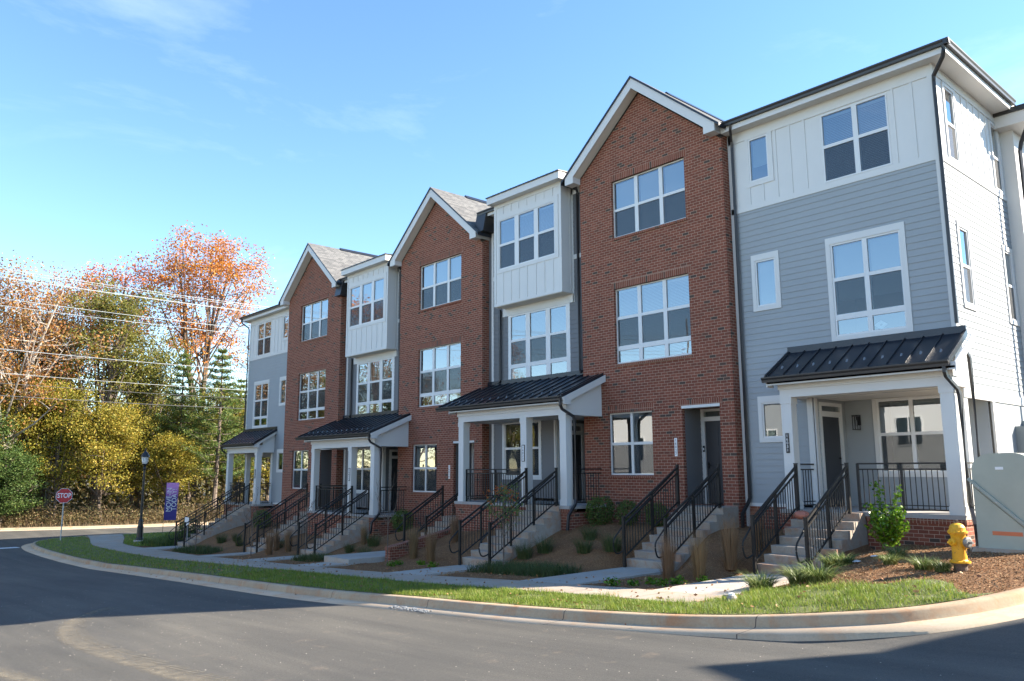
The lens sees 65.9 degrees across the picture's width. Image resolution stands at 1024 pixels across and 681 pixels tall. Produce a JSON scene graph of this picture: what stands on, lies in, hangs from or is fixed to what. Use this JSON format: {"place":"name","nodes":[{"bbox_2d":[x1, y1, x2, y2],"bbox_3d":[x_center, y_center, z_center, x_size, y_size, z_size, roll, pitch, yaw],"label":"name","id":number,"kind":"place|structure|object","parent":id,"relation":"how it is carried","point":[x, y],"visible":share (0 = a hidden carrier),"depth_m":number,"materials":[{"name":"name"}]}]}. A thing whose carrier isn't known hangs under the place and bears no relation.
{"place":"outdoors","nodes":[
{"label":"outdoors","id":0,"kind":"place"},
{"bbox_2d":[0,480,264,527],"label":"forest floor","id":1,"kind":"structure","parent":0,"point":[114,523],"depth_m":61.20,"materials":[{"name":"plant"}]},
{"bbox_2d":[0,400,33,482],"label":"green tree","id":2,"kind":"object","parent":1,"relation":"on","point":[5,431],"visible":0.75,"depth_m":55.26,"materials":[{"name":"green plant"}]},
{"bbox_2d":[0,267,52,385],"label":"russet tree","id":3,"kind":"object","parent":1,"relation":"on","point":[2,330],"visible":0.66,"depth_m":56.59,"materials":[{"name":"orange plant"}]},
{"bbox_2d":[0,442,55,524],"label":"green tree","id":4,"kind":"object","parent":1,"relation":"on","point":[14,486],"visible":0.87,"depth_m":55.23,"materials":[{"name":"green plant"}]},
{"bbox_2d":[0,364,65,523],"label":"gold tree","id":5,"kind":"object","parent":1,"relation":"on","point":[26,436],"visible":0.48,"depth_m":57.30,"materials":[{"name":"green plant"}]},
{"bbox_2d":[0,292,90,517],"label":"olive tree","id":6,"kind":"object","parent":1,"relation":"on","point":[41,360],"visible":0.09,"depth_m":61.85,"materials":[{"name":"green plant"}]},
{"bbox_2d":[0,266,125,517],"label":"russet tree","id":7,"kind":"object","parent":1,"relation":"on","point":[73,317],"visible":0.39,"depth_m":62.02,"materials":[{"name":"orange plant"}]},
{"bbox_2d":[23,377,103,521],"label":"gold tree","id":8,"kind":"object","parent":1,"relation":"on","point":[56,477],"visible":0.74,"depth_m":58.19,"materials":[{"name":"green plant"}]},
{"bbox_2d":[0,250,127,500],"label":"russet tree","id":9,"kind":"object","parent":1,"relation":"on","point":[29,362],"visible":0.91,"depth_m":57.21,"materials":[{"name":"orange plant"}]},
{"bbox_2d":[49,400,155,520],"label":"gold tree","id":10,"kind":"object","parent":1,"relation":"on","point":[103,448],"visible":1,"depth_m":58.28,"materials":[{"name":"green plant"}]},
{"bbox_2d":[46,268,178,517],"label":"olive tree","id":11,"kind":"object","parent":1,"relation":"on","point":[106,305],"visible":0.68,"depth_m":61.68,"materials":[{"name":"green plant"}]},
{"bbox_2d":[60,251,180,505],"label":"oak tree","id":12,"kind":"object","parent":1,"relation":"on","point":[126,284],"visible":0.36,"depth_m":68.71,"materials":[{"name":"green plant"}]},
{"bbox_2d":[0,462,269,525],"bbox_3d":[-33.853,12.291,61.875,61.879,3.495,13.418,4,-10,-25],"label":"undergrowth","id":13,"kind":"object","parent":1,"relation":"on","point":[68,515],"visible":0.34,"depth_m":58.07,"materials":[{"name":"brown plant"}]},
{"bbox_2d":[111,399,168,518],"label":"gold tree","id":14,"kind":"object","parent":1,"relation":"on","point":[137,417],"visible":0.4,"depth_m":61.72,"materials":[{"name":"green plant"}]},
{"bbox_2d":[80,319,200,512],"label":"olive tree","id":15,"kind":"object","parent":1,"relation":"on","point":[160,358],"visible":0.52,"depth_m":64.85,"materials":[{"name":"green plant"}]},
{"bbox_2d":[131,429,207,502],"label":"gold tree","id":16,"kind":"object","parent":1,"relation":"on","point":[159,459],"visible":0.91,"depth_m":60.35,"materials":[{"name":"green plant"}]},
{"bbox_2d":[138,352,215,517],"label":"pine tree","id":17,"kind":"object","parent":1,"relation":"on","point":[175,388],"visible":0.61,"depth_m":63.66,"materials":[{"name":"green plant"}]},
{"bbox_2d":[153,388,228,515],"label":"olive tree","id":18,"kind":"object","parent":1,"relation":"on","point":[188,496],"visible":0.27,"depth_m":64.43,"materials":[{"name":"green plant"}]},
{"bbox_2d":[124,220,278,506],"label":"oak tree","id":19,"kind":"object","parent":1,"relation":"on","point":[207,338],"visible":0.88,"depth_m":71.20,"materials":[{"name":"orange plant"}]},
{"bbox_2d":[176,348,254,518],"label":"pine tree","id":20,"kind":"object","parent":1,"relation":"on","point":[221,417],"visible":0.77,"depth_m":62.69,"materials":[{"name":"green plant"}]},
{"bbox_2d":[194,380,246,505],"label":"gold tree","id":21,"kind":"object","parent":1,"relation":"on","point":[214,403],"visible":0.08,"depth_m":70.97,"materials":[{"name":"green plant"}]},
{"bbox_2d":[200,378,269,497],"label":"pine tree","id":22,"kind":"object","parent":1,"relation":"on","point":[239,401],"visible":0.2,"depth_m":70.32,"materials":[{"name":"green plant"}]},
{"bbox_2d":[233,403,269,499],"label":"gold tree","id":23,"kind":"object","parent":1,"relation":"on","point":[265,473],"visible":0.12,"depth_m":68.52,"materials":[{"name":"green plant"}]},
{"bbox_2d":[123,531,174,545],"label":"lawn corner","id":24,"kind":"object","parent":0,"point":[144,537],"visible":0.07,"depth_m":45.95,"materials":[{"name":"green plant"}]},
{"bbox_2d":[133,448,149,541],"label":"street lamp","id":25,"kind":"object","parent":24,"relation":"on","point":[145,455],"visible":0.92,"depth_m":42.06,"materials":[{"name":"metal"}]},
{"bbox_2d":[162,482,178,531],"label":"banner","id":26,"kind":"object","parent":24,"relation":"on","point":[171,500],"visible":0.98,"depth_m":49.46,"materials":[{"name":"purple fabric"}]},
{"bbox_2d":[169,542,222,553],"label":"border grass","id":27,"kind":"structure","parent":0,"point":[201,549],"depth_m":34.46,"materials":[{"name":"green plant"}]},
{"bbox_2d":[324,551,384,563],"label":"raised walk","id":28,"kind":"structure","parent":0,"point":[361,557],"depth_m":24.75,"materials":[{"name":"concrete"}]},
{"bbox_2d":[87,534,722,602],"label":"sidewalk","id":29,"kind":"structure","parent":0,"point":[112,541],"depth_m":18.40,"materials":[{"name":"concrete"}]},
{"bbox_2d":[388,565,478,574],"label":"lead walk","id":30,"kind":"structure","parent":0,"point":[447,569],"depth_m":20.33,"materials":[{"name":"concrete"}]},
{"bbox_2d":[0,525,1023,680],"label":"road","id":31,"kind":"structure","parent":0,"point":[286,635],"depth_m":10.54,"materials":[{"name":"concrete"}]},
{"bbox_2d":[0,522,207,530],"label":"kerb","id":32,"kind":"structure","parent":31,"relation":"on","point":[78,527],"depth_m":55.16,"materials":[{"name":"concrete"}]},
{"bbox_2d":[218,304,288,523],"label":"townhouse","id":33,"kind":"structure","parent":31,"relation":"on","point":[260,436],"depth_m":42.09,"materials":[{"name":"grey wood"}]},
{"bbox_2d":[252,379,269,428],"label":"window","id":34,"kind":"structure","parent":33,"relation":"in","point":[260,401],"depth_m":43.04,"materials":[{"name":"white plastic"}]},
{"bbox_2d":[257,321,271,355],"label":"window","id":35,"kind":"structure","parent":33,"relation":"in","point":[264,342],"depth_m":43.47,"materials":[{"name":"clear glass"}]},
{"bbox_2d":[278,243,377,523],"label":"townhouse","id":36,"kind":"structure","parent":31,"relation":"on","point":[315,379],"depth_m":38.47,"materials":[{"name":"brick"}]},
{"bbox_2d":[293,450,307,488],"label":"window","id":37,"kind":"structure","parent":36,"relation":"in","point":[300,467],"depth_m":38.45,"materials":[{"name":"glass"}]},
{"bbox_2d":[299,369,325,419],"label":"window","id":38,"kind":"structure","parent":36,"relation":"in","point":[312,384],"depth_m":38.51,"materials":[{"name":"glass"}]},
{"bbox_2d":[302,298,327,340],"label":"window","id":39,"kind":"structure","parent":36,"relation":"in","point":[315,315],"depth_m":39.02,"materials":[{"name":"clear glass"}]},
{"bbox_2d":[295,253,410,538],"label":"townhouse","id":40,"kind":"structure","parent":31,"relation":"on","point":[368,433],"depth_m":33.66,"materials":[{"name":"grey wood"}]},
{"bbox_2d":[356,448,370,493],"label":"window","id":41,"kind":"structure","parent":40,"relation":"in","point":[363,454],"depth_m":34.48,"materials":[{"name":"glass"}]},
{"bbox_2d":[349,277,383,327],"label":"window","id":42,"kind":"structure","parent":40,"relation":"in","point":[367,299],"depth_m":34.66,"materials":[{"name":"clear glass"}]},
{"bbox_2d":[356,357,394,413],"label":"window","id":43,"kind":"structure","parent":40,"relation":"in","point":[375,379],"depth_m":34.79,"materials":[{"name":"glass"}]},
{"bbox_2d":[391,459,397,509],"bbox_3d":[-4.814,6.104,33.537,0.780,2.140,0.130,8,-12,-41],"label":"door","id":44,"kind":"structure","parent":40,"relation":"in","point":[394,461],"depth_m":33.43,"materials":[{"name":"black metal"}]},
{"bbox_2d":[387,187,520,528],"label":"townhouse","id":45,"kind":"structure","parent":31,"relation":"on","point":[442,249],"depth_m":30.68,"materials":[{"name":"brick"}]},
{"bbox_2d":[413,444,436,491],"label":"window","id":46,"kind":"structure","parent":45,"relation":"in","point":[425,455],"depth_m":30.87,"materials":[{"name":"glass"}]},
{"bbox_2d":[419,342,460,406],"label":"window","id":47,"kind":"structure","parent":45,"relation":"in","point":[440,366],"depth_m":30.76,"materials":[{"name":"clear glass"}]},
{"bbox_2d":[421,254,460,309],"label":"window","id":48,"kind":"structure","parent":45,"relation":"in","point":[440,280],"depth_m":31.14,"materials":[{"name":"glass"}]},
{"bbox_2d":[435,169,605,530],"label":"townhouse","id":49,"kind":"structure","parent":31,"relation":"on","point":[535,401],"depth_m":26.27,"materials":[{"name":"grey"}]},
{"bbox_2d":[502,421,541,479],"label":"window","id":50,"kind":"structure","parent":49,"relation":"in","point":[511,442],"depth_m":27.34,"materials":[{"name":"glass"}]},
{"bbox_2d":[499,201,554,269],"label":"window","id":51,"kind":"structure","parent":49,"relation":"in","point":[527,236],"depth_m":27.33,"materials":[{"name":"glass"}]},
{"bbox_2d":[508,303,570,379],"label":"window","id":52,"kind":"structure","parent":49,"relation":"in","point":[538,340],"depth_m":27.05,"materials":[{"name":"clear glass"}]},
{"bbox_2d":[572,435,581,498],"bbox_3d":[2.036,4.185,26.059,0.780,2.140,0.130,8,-12,-41],"label":"door","id":53,"kind":"structure","parent":49,"relation":"in","point":[578,437],"depth_m":26.23,"materials":[{"name":"black metal"}]},
{"bbox_2d":[21,543,1023,640],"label":"gutter pan","id":54,"kind":"object","parent":31,"relation":"on","point":[856,632],"visible":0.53,"depth_m":10.50,"materials":[{"name":"concrete"}]},
{"bbox_2d":[121,556,1023,627],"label":"fallen leaves","id":55,"kind":"object","parent":54,"relation":"on","point":[798,596],"visible":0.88,"depth_m":15.51,"materials":[{"name":"brown plant"}]},
{"bbox_2d":[31,531,1023,627],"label":"kerb","id":56,"kind":"structure","parent":31,"relation":"on","point":[1000,600],"depth_m":11.58,"materials":[{"name":"concrete"}]},
{"bbox_2d":[561,76,746,526],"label":"townhouse","id":57,"kind":"structure","parent":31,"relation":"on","point":[650,164],"depth_m":22.92,"materials":[{"name":"brick"}]},
{"bbox_2d":[610,411,653,474],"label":"window","id":58,"kind":"structure","parent":57,"relation":"in","point":[631,432],"depth_m":23.41,"materials":[{"name":"glass"}]},
{"bbox_2d":[613,158,685,237],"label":"window","id":59,"kind":"structure","parent":57,"relation":"in","point":[656,196],"depth_m":23.60,"materials":[{"name":"glass"}]},
{"bbox_2d":[616,274,691,363],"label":"window","id":60,"kind":"structure","parent":57,"relation":"in","point":[653,318],"depth_m":23.20,"materials":[{"name":"clear glass"}]},
{"bbox_2d":[705,421,723,502],"bbox_3d":[5.751,3.327,21.677,0.130,2.250,0.970,8,-12,-41],"label":"door","id":61,"kind":"structure","parent":57,"relation":"in","point":[713,449],"depth_m":21.89,"materials":[{"name":"black metal"}]},
{"bbox_2d":[721,36,1023,549],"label":"townhouse","id":62,"kind":"structure","parent":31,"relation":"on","point":[889,192],"depth_m":19.01,"materials":[{"name":"grey"}]},
{"bbox_2d":[748,133,768,181],"bbox_3d":[7.001,-4.821,21.486,1.100,1.220,0.580,8,-12,-41],"label":"window","id":63,"kind":"structure","parent":62,"relation":"in","point":[757,146],"depth_m":21.30,"materials":[{"name":"glass"}]},
{"bbox_2d":[751,250,781,311],"bbox_3d":[7.020,-1.483,20.921,1.122,1.510,0.795,8,-12,-41],"label":"window","id":64,"kind":"structure","parent":62,"relation":"in","point":[765,270],"depth_m":20.65,"materials":[{"name":"white plastic"}]},
{"bbox_2d":[757,395,782,442],"bbox_3d":[7.018,2.041,20.368,1.122,1.175,0.800,8,-12,-41],"label":"window","id":65,"kind":"structure","parent":62,"relation":"in","point":[769,407],"depth_m":20.30,"materials":[{"name":"white plastic"}]},
{"bbox_2d":[822,416,843,505],"bbox_3d":[7.948,2.982,19.533,0.940,2.180,0.130,8,-12,-41],"label":"door","id":66,"kind":"structure","parent":62,"relation":"in","point":[833,460],"depth_m":19.59,"materials":[{"name":"black metal"}]},
{"bbox_2d":[820,93,891,182],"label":"window","id":67,"kind":"structure","parent":62,"relation":"in","point":[855,137],"depth_m":19.28,"materials":[{"name":"glass"}]},
{"bbox_2d":[825,221,913,341],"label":"window","id":68,"kind":"structure","parent":62,"relation":"in","point":[868,273],"depth_m":18.65,"materials":[{"name":"glass"}]},
{"bbox_2d":[871,395,946,476],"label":"window","id":69,"kind":"structure","parent":62,"relation":"in","point":[927,446],"depth_m":19.09,"materials":[{"name":"glass"}]},
{"bbox_2d":[941,81,961,166],"bbox_3d":[9.857,-4.957,18.775,0.730,1.910,1.122,8,-12,-41],"label":"window","id":70,"kind":"structure","parent":62,"relation":"in","point":[948,98],"depth_m":18.43,"materials":[{"name":"white plastic"}]},
{"bbox_2d":[955,220,977,311],"bbox_3d":[9.929,-1.623,18.283,0.760,2.010,1.122,8,-12,-41],"label":"window","id":71,"kind":"structure","parent":62,"relation":"in","point":[966,263],"depth_m":17.95,"materials":[{"name":"white plastic"}]},
{"bbox_2d":[988,120,1005,196],"bbox_3d":[12.153,-4.638,20.796,0.680,1.910,1.122,8,-12,-41],"label":"window","id":72,"kind":"structure","parent":62,"relation":"in","point":[993,135],"depth_m":20.44,"materials":[{"name":"white plastic"}]},
{"bbox_2d":[1001,244,1020,326],"bbox_3d":[12.191,-1.309,20.274,0.740,2.010,1.122,8,-12,-41],"label":"window","id":73,"kind":"structure","parent":62,"relation":"in","point":[1008,263],"depth_m":19.92,"materials":[{"name":"white plastic"}]},
{"bbox_2d":[0,0,1023,465],"label":"sky","id":74,"kind":"structure","parent":0,"point":[282,126],"materials":[{"name":"blue"}]},
{"bbox_2d":[36,528,996,614],"bbox_3d":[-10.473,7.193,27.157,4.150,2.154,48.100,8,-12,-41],"label":"lawn verge","id":75,"kind":"structure","parent":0,"point":[445,595],"depth_m":12.96,"materials":[{"name":"green plant"}]},
{"bbox_2d":[56,488,72,539],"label":"stop sign","id":76,"kind":"object","parent":75,"relation":"on","point":[63,495],"visible":1,"depth_m":43.77,"materials":[{"name":"red metal"}]},
{"bbox_2d":[39,521,1023,614],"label":"mulch bed","id":77,"kind":"object","parent":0,"point":[609,560],"visible":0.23,"depth_m":19.32,"materials":[{"name":"brown wood"}]},
{"bbox_2d":[139,531,189,546],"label":"border grass","id":78,"kind":"structure","parent":77,"relation":"on","point":[165,540],"depth_m":39.36,"materials":[{"name":"green plant"}]},
{"bbox_2d":[168,483,263,546],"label":"front steps","id":79,"kind":"structure","parent":77,"relation":"on","point":[234,518],"depth_m":39.49,"materials":[{"name":"concrete"}]},
{"bbox_2d":[236,483,334,552],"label":"front steps","id":80,"kind":"structure","parent":77,"relation":"on","point":[257,547],"depth_m":34.04,"materials":[{"name":"concrete"}]},
{"bbox_2d":[291,552,334,561],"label":"border grass","id":81,"kind":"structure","parent":77,"relation":"on","point":[315,557],"depth_m":26.45,"materials":[{"name":"green plant"}]},
{"bbox_2d":[289,486,385,554],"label":"front steps","id":82,"kind":"structure","parent":77,"relation":"on","point":[341,534],"depth_m":29.72,"materials":[{"name":"concrete"}]},
{"bbox_2d":[390,508,414,531],"bbox_3d":[-4.072,6.718,29.444,0.938,0.958,0.905,0,-9,-3],"label":"evergreen shrub","id":83,"kind":"object","parent":77,"relation":"on","point":[395,519],"visible":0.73,"depth_m":29.35,"materials":[{"name":"green plant"}]},
{"bbox_2d":[405,525,421,558],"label":"reed grass","id":84,"kind":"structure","parent":77,"relation":"on","point":[413,545],"depth_m":24.05,"materials":[{"name":"brown plant"}]},
{"bbox_2d":[385,528,450,560],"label":"brick cheek wall","id":85,"kind":"structure","parent":77,"relation":"on","point":[396,550],"depth_m":24.85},
{"bbox_2d":[395,485,457,540],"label":"front steps","id":86,"kind":"structure","parent":77,"relation":"on","point":[444,523],"depth_m":27.36,"materials":[{"name":"concrete"}]},
{"bbox_2d":[423,526,439,561],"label":"reed grass","id":87,"kind":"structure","parent":77,"relation":"on","point":[429,552],"depth_m":23.03,"materials":[{"name":"brown plant"}]},
{"bbox_2d":[483,483,524,562],"bbox_3d":[-0.164,4.618,19.577,0.992,2.256,1.124,8,-12,-41],"label":"sapling","id":88,"kind":"object","parent":77,"relation":"on","point":[503,517],"visible":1,"depth_m":19.54,"materials":[{"name":"green plant"}]},
{"bbox_2d":[449,468,576,565],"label":"front steps","id":89,"kind":"structure","parent":77,"relation":"on","point":[534,521],"depth_m":22.16,"materials":[{"name":"concrete"}]},
{"bbox_2d":[462,557,582,577],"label":"border grass","id":90,"kind":"structure","parent":77,"relation":"on","point":[542,570],"depth_m":18.76,"materials":[{"name":"green plant"}]},
{"bbox_2d":[583,496,615,526],"bbox_3d":[2.477,4.840,22.434,0.938,0.958,0.905,8,-12,-41],"label":"evergreen shrub","id":91,"kind":"object","parent":77,"relation":"on","point":[600,503],"visible":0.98,"depth_m":22.29,"materials":[{"name":"green plant"}]},
{"bbox_2d":[595,532,630,551],"bbox_3d":[2.521,4.969,19.606,1.056,0.533,1.048,4,-10,-24],"label":"soft grass tuft","id":92,"kind":"object","parent":77,"relation":"on","point":[608,546],"visible":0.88,"depth_m":19.52,"materials":[{"name":"green plant"}]},
{"bbox_2d":[614,500,641,525],"bbox_3d":[3.193,4.770,21.845,0.769,0.815,0.797,5,-11,-31],"label":"evergreen shrub","id":93,"kind":"object","parent":77,"relation":"on","point":[620,507],"visible":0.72,"depth_m":21.77,"materials":[{"name":"green plant"}]},
{"bbox_2d":[651,531,680,580],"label":"reed grass","id":94,"kind":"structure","parent":77,"relation":"on","point":[668,570],"depth_m":16.41,"materials":[{"name":"beige plant"}]},
{"bbox_2d":[613,464,738,569],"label":"front steps","id":95,"kind":"structure","parent":77,"relation":"on","point":[686,518],"depth_m":19.43,"materials":[{"name":"concrete"}]},
{"bbox_2d":[685,529,712,580],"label":"reed grass","id":96,"kind":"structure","parent":77,"relation":"on","point":[698,564],"depth_m":16.15,"materials":[{"name":"beige plant"}]},
{"bbox_2d":[713,513,743,569],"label":"reed grass","id":97,"kind":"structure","parent":77,"relation":"on","point":[730,548],"depth_m":16.75,"materials":[{"name":"beige plant"}]},
{"bbox_2d":[729,569,788,589],"bbox_3d":[4.287,4.099,13.500,1.114,0.367,1.202,8,-12,-41],"label":"liriope","id":98,"kind":"object","parent":77,"relation":"on","point":[760,581],"visible":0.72,"depth_m":13.46,"materials":[{"name":"green plant"}]},
{"bbox_2d":[767,562,829,584],"bbox_3d":[4.919,3.967,13.464,1.262,0.386,1.170,4,-10,-26],"label":"liriope","id":99,"kind":"object","parent":77,"relation":"on","point":[794,580],"visible":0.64,"depth_m":13.32,"materials":[{"name":"green plant"}]},
{"bbox_2d":[742,463,868,574],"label":"front steps","id":100,"kind":"structure","parent":77,"relation":"on","point":[815,532],"depth_m":16.80,"materials":[{"name":"concrete"}]},
{"bbox_2d":[785,558,854,584],"bbox_3d":[5.054,3.816,13.102,1.226,0.404,1.322,1,-9,-11],"label":"liriope","id":101,"kind":"object","parent":77,"relation":"on","point":[814,576],"visible":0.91,"depth_m":12.93,"materials":[{"name":"green plant"}]},
{"bbox_2d":[821,551,859,566],"bbox_3d":[6.092,4.007,14.578,0.892,0.294,0.961,4,-10,-23],"label":"liriope","id":102,"kind":"object","parent":77,"relation":"on","point":[844,560],"visible":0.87,"depth_m":14.45,"materials":[{"name":"green plant"}]},
{"bbox_2d":[863,480,909,549],"bbox_3d":[7.442,3.479,15.619,1.053,1.409,0.849,8,-12,-41],"label":"glossy shrub","id":103,"kind":"object","parent":77,"relation":"on","point":[888,533],"visible":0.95,"depth_m":15.47,"materials":[{"name":"green plant"}]},
{"bbox_2d":[896,553,940,570],"bbox_3d":[6.568,3.527,12.583,0.802,0.264,0.865,-4,-10,20],"label":"liriope","id":104,"kind":"object","parent":77,"relation":"on","point":[917,564],"visible":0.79,"depth_m":12.55,"materials":[{"name":"green plant"}]},
{"bbox_2d":[947,520,973,571],"bbox_3d":[6.925,3.224,12.229,0.363,0.872,0.364,-3,-10,18],"label":"fire hydrant","id":105,"kind":"object","parent":77,"relation":"on","point":[960,542],"visible":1,"depth_m":12.15,"materials":[{"name":"metal"}]},
{"bbox_2d":[966,453,1023,552],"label":"utility cabinet","id":106,"kind":"object","parent":77,"relation":"on","point":[997,480],"visible":0.97,"depth_m":14.25,"materials":[{"name":"metal"}]},
{"bbox_2d":[520,567,676,584],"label":"lead walk","id":107,"kind":"structure","parent":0,"point":[620,573],"depth_m":17.32,"materials":[{"name":"concrete"}]},
{"bbox_2d":[654,567,825,595],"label":"lead walk","id":108,"kind":"structure","parent":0,"point":[720,586],"depth_m":14.56,"materials":[{"name":"concrete"}]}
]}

